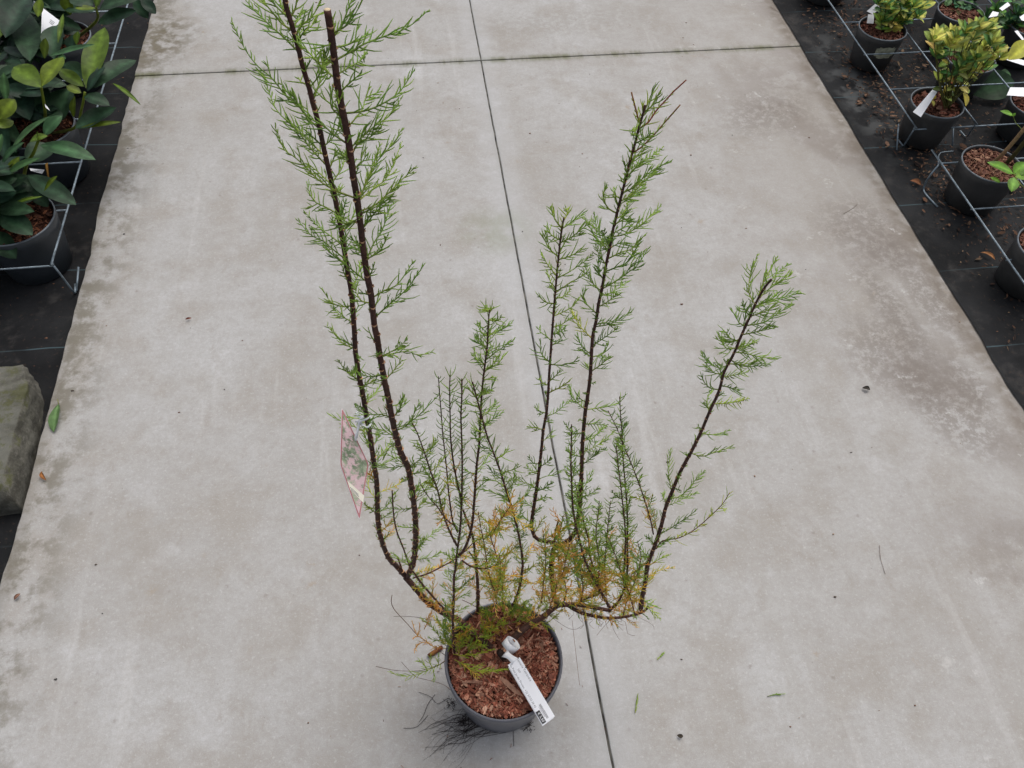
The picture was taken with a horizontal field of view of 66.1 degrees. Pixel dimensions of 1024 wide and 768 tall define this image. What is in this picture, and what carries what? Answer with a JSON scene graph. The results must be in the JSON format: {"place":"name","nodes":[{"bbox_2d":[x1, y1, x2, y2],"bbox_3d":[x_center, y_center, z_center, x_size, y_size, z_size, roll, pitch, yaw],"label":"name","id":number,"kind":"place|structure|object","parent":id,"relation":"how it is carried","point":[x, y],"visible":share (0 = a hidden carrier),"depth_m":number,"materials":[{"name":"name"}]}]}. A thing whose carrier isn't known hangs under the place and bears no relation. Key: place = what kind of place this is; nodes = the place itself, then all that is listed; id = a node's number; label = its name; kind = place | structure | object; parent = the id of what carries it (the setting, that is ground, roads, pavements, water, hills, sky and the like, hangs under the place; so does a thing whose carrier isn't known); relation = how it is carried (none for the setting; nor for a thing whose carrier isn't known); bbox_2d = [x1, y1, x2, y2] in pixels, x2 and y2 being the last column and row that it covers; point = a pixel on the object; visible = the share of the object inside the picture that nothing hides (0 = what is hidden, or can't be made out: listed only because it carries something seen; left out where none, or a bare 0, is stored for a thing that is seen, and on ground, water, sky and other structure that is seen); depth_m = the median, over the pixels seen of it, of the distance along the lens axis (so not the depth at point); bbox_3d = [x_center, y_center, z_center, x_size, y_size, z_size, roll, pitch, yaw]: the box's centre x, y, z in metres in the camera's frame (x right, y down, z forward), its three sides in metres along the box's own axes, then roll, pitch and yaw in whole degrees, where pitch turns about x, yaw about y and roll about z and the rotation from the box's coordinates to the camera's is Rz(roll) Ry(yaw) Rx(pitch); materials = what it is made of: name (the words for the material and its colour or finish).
{"place":"outdoors","nodes":[
{"label":"outdoors","id":0,"kind":"place"},
{"bbox_2d":[0,0,153,582],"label":"ground cloth","id":1,"kind":"object","parent":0,"point":[31,320],"visible":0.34,"depth_m":2.34,"materials":[{"name":"black fabric"}]},
{"bbox_2d":[0,365,43,515],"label":"stone block","id":2,"kind":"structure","parent":1,"relation":"on","point":[21,408],"depth_m":1.94,"materials":[{"name":"stone"}]},
{"bbox_2d":[0,72,94,284],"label":"potted evergreen","id":3,"kind":"object","parent":1,"relation":"on","point":[30,224],"visible":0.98,"depth_m":2.20,"materials":[{"name":"green plant"}]},
{"bbox_2d":[30,168,43,173],"bbox_3d":[-1.386,-0.621,2.293,0.045,0.006,0.013,6,54,2],"label":"plant label","id":4,"kind":"object","parent":3,"relation":"in","point":[41,171],"visible":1,"depth_m":2.29,"materials":[{"name":"white plastic"}]},
{"bbox_2d":[45,163,48,176],"bbox_3d":[-1.341,-0.612,2.273,0.026,0.060,0.007,-5,54,-6],"label":"plant stake","id":5,"kind":"object","parent":3,"relation":"in","point":[47,169],"visible":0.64,"depth_m":2.27,"materials":[{"name":"brown wood"}]},
{"bbox_2d":[0,4,128,293],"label":"wire tray","id":6,"kind":"object","parent":1,"relation":"on","point":[59,236],"visible":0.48,"depth_m":2.32,"materials":[{"name":"grey metal"}]},
{"bbox_2d":[0,14,139,187],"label":"potted evergreen","id":7,"kind":"object","parent":1,"relation":"on","point":[30,93],"visible":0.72,"depth_m":2.39,"materials":[{"name":"green plant"}]},
{"bbox_2d":[41,9,58,32],"bbox_3d":[-1.434,-1.132,2.450,0.058,0.021,0.129,-10,55,-9],"label":"plant label","id":8,"kind":"object","parent":7,"relation":"in","point":[48,20],"visible":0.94,"depth_m":2.45,"materials":[{"name":"white plastic"}]},
{"bbox_2d":[0,17,146,366],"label":"soil bits","id":9,"kind":"object","parent":1,"relation":"on","point":[76,202],"visible":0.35,"depth_m":2.31,"materials":[{"name":"brown soil"}]},
{"bbox_2d":[0,0,155,96],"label":"potted evergreen","id":10,"kind":"object","parent":1,"relation":"on","point":[14,14],"visible":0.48,"depth_m":2.55,"materials":[{"name":"green plant"}]},
{"bbox_2d":[0,0,1023,767],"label":"path","id":11,"kind":"structure","parent":0,"point":[236,594],"depth_m":2.06,"materials":[{"name":"concrete"}]},
{"bbox_2d":[39,471,45,479],"bbox_3d":[-1.141,0.222,1.911,0.010,0.011,0.033,-35,63,-24],"label":"fallen leaf","id":12,"kind":"object","parent":11,"relation":"on","point":[41,475],"visible":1,"depth_m":1.91,"materials":[{"name":"orange plant"}]},
{"bbox_2d":[48,399,59,431],"bbox_3d":[-1.168,0.077,2.011,0.031,0.016,0.103,-5,54,-6],"label":"fallen leaf","id":13,"kind":"object","parent":11,"relation":"on","point":[53,417],"visible":1,"depth_m":2.00,"materials":[{"name":"green plant"}]},
{"bbox_2d":[427,645,442,656],"bbox_3d":[-0.165,0.576,1.695,0.036,0.010,0.010,-28,60,-20],"label":"bark stick","id":14,"kind":"object","parent":11,"relation":"on","point":[433,652],"visible":0.79,"depth_m":1.69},
{"bbox_2d":[54,2,960,767],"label":"crumbs","id":15,"kind":"object","parent":11,"relation":"on","point":[640,484],"visible":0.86,"depth_m":1.98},
{"bbox_2d":[230,0,805,766],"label":"potted shrub","id":16,"kind":"object","parent":11,"relation":"on","point":[486,688],"visible":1,"depth_m":1.10,"materials":[{"name":"green plant"}]},
{"bbox_2d":[340,409,371,518],"bbox_3d":[-0.206,0.102,1.045,0.042,0.064,0.138,-2,54,-4],"label":"plant picture tag","id":17,"kind":"object","parent":16,"relation":"attached to","point":[353,463],"visible":0.89,"depth_m":1.05,"materials":[{"name":"multicoloured plastic"}]},
{"bbox_2d":[502,636,554,725],"bbox_3d":[0.024,0.553,1.469,0.043,0.035,0.172,-20,57,-16],"label":"price label","id":18,"kind":"object","parent":16,"relation":"on","point":[539,705],"visible":1,"depth_m":1.46,"materials":[{"name":"white plastic"}]},
{"bbox_2d":[469,0,613,767],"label":"joint soil","id":19,"kind":"structure","parent":11,"relation":"on","point":[602,713],"depth_m":2.10,"materials":[{"name":"black soil"}]},
{"bbox_2d":[773,0,1023,406],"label":"ground cloth","id":20,"kind":"object","parent":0,"point":[976,295],"visible":0.54,"depth_m":2.75,"materials":[{"name":"black fabric"}]},
{"bbox_2d":[808,0,840,5],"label":"plant pot","id":21,"kind":"object","parent":20,"relation":"on","point":[825,2],"visible":0.95,"depth_m":3.32,"materials":[{"name":"black plastic"}]},
{"bbox_2d":[850,0,935,71],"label":"potted bush","id":22,"kind":"object","parent":20,"relation":"on","point":[886,32],"visible":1,"depth_m":2.96,"materials":[{"name":"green plant"}]},
{"bbox_2d":[867,14,873,23],"bbox_3d":[1.366,-1.391,2.998,0.026,0.021,0.032,6,54,2],"label":"plant label","id":23,"kind":"object","parent":22,"relation":"on","point":[870,19],"visible":0.86,"depth_m":3.00,"materials":[{"name":"white plastic"}]},
{"bbox_2d":[867,4,878,13],"bbox_3d":[1.385,-1.433,2.995,0.049,0.036,0.027,-17,56,-14],"label":"plant label","id":24,"kind":"object","parent":22,"relation":"in","point":[871,10],"visible":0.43,"depth_m":3.00,"materials":[{"name":"white plastic"}]},
{"bbox_2d":[792,0,1023,350],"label":"leaf litter","id":25,"kind":"object","parent":20,"relation":"on","point":[962,145],"visible":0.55,"depth_m":2.87,"materials":[{"name":"brown plant"}]},
{"bbox_2d":[910,179,920,184],"bbox_3d":[1.362,-0.681,2.651,0.038,0.016,0.017,30,58,18],"label":"fallen leaf","id":26,"kind":"object","parent":20,"relation":"on","point":[917,181],"visible":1,"depth_m":2.65,"materials":[{"name":"brown plant"}]},
{"bbox_2d":[827,0,1023,149],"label":"wire tray","id":27,"kind":"object","parent":20,"relation":"on","point":[933,67],"visible":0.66,"depth_m":2.84,"materials":[{"name":"grey metal"}]},
{"bbox_2d":[999,56,1023,65],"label":"plastic sleeve","id":28,"kind":"object","parent":27,"relation":"on","point":[1019,61],"visible":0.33,"depth_m":2.74,"materials":[{"name":"white plastic"}]},
{"bbox_2d":[899,15,1008,149],"bbox_3d":[1.473,-1.012,2.642,0.362,0.434,0.190,-5,54,-6],"label":"potted bush","id":29,"kind":"object","parent":20,"relation":"on","point":[941,115],"visible":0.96,"depth_m":2.61,"materials":[{"name":"green plant"}]},
{"bbox_2d":[913,90,936,116],"bbox_3d":[1.393,-0.950,2.657,0.031,0.026,0.137,31,59,19],"label":"plant label","id":30,"kind":"object","parent":29,"relation":"attached to","point":[920,109],"visible":1,"depth_m":2.65,"materials":[{"name":"white plastic"}]},
{"bbox_2d":[926,0,984,48],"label":"potted bush","id":31,"kind":"object","parent":20,"relation":"on","point":[948,12],"visible":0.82,"depth_m":3.08,"materials":[{"name":"green plant"}]},
{"bbox_2d":[935,50,995,99],"bbox_3d":[1.685,-1.157,2.943,0.179,0.131,0.177,-5,54,-6],"label":"plant pot","id":32,"kind":"object","parent":20,"relation":"on","point":[981,80],"visible":0.17,"depth_m":2.89,"materials":[{"name":"black plastic"}]},
{"bbox_2d":[923,145,1023,283],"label":"wire tray","id":33,"kind":"object","parent":20,"relation":"on","point":[974,211],"visible":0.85,"depth_m":2.46,"materials":[{"name":"grey metal"}]},
{"bbox_2d":[944,40,1023,215],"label":"potted sapling","id":34,"kind":"object","parent":20,"relation":"on","point":[984,176],"visible":0.99,"depth_m":2.50,"materials":[{"name":"black plastic"}]},
{"bbox_2d":[982,252,994,259],"bbox_3d":[1.486,-0.402,2.454,0.048,0.016,0.011,38,61,23],"label":"fallen leaf","id":35,"kind":"object","parent":20,"relation":"on","point":[991,255],"visible":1,"depth_m":2.45,"materials":[{"name":"brown plant"}]},
{"bbox_2d":[973,69,1014,99],"bbox_3d":[1.815,-1.116,2.930,0.193,0.072,0.093,-22,58,-17],"label":"fallen leaf","id":36,"kind":"object","parent":20,"relation":"on","point":[993,92],"visible":0.89,"depth_m":2.93,"materials":[{"name":"green plant"}]},
{"bbox_2d":[977,0,1023,68],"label":"potted bush","id":37,"kind":"object","parent":20,"relation":"on","point":[1010,22],"visible":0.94,"depth_m":3.00,"materials":[{"name":"green plant"}]},
{"bbox_2d":[989,11,998,17],"bbox_3d":[1.691,-1.293,2.760,0.023,0.001,0.058,31,59,19],"label":"plant label","id":38,"kind":"object","parent":37,"relation":"attached to","point":[993,14],"visible":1,"depth_m":2.76,"materials":[{"name":"white plastic"}]},
{"bbox_2d":[999,2,1009,10],"bbox_3d":[1.717,-1.314,2.739,0.070,0.001,0.016,-37,63,-25],"label":"plant label","id":39,"kind":"object","parent":37,"relation":"attached to","point":[1004,6],"visible":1,"depth_m":2.74,"materials":[{"name":"white plastic"}]},
{"bbox_2d":[1015,30,1023,39],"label":"plant label","id":40,"kind":"object","parent":37,"relation":"attached to","point":[1019,34],"visible":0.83,"depth_m":2.78,"materials":[{"name":"white plastic"}]},
{"bbox_2d":[995,228,1023,300],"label":"plant pot","id":41,"kind":"object","parent":20,"relation":"on","point":[1008,280],"visible":0.92,"depth_m":2.33,"materials":[{"name":"black plastic"}]},
{"bbox_2d":[997,96,1023,144],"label":"plant pot","id":42,"kind":"object","parent":20,"relation":"on","point":[1014,104],"visible":0.8,"depth_m":2.77,"materials":[{"name":"black plastic"}]},
{"bbox_2d":[1007,87,1023,96],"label":"plant label","id":43,"kind":"object","parent":42,"relation":"attached to","point":[1015,91],"visible":1,"depth_m":2.68,"materials":[{"name":"white plastic"}]}
]}

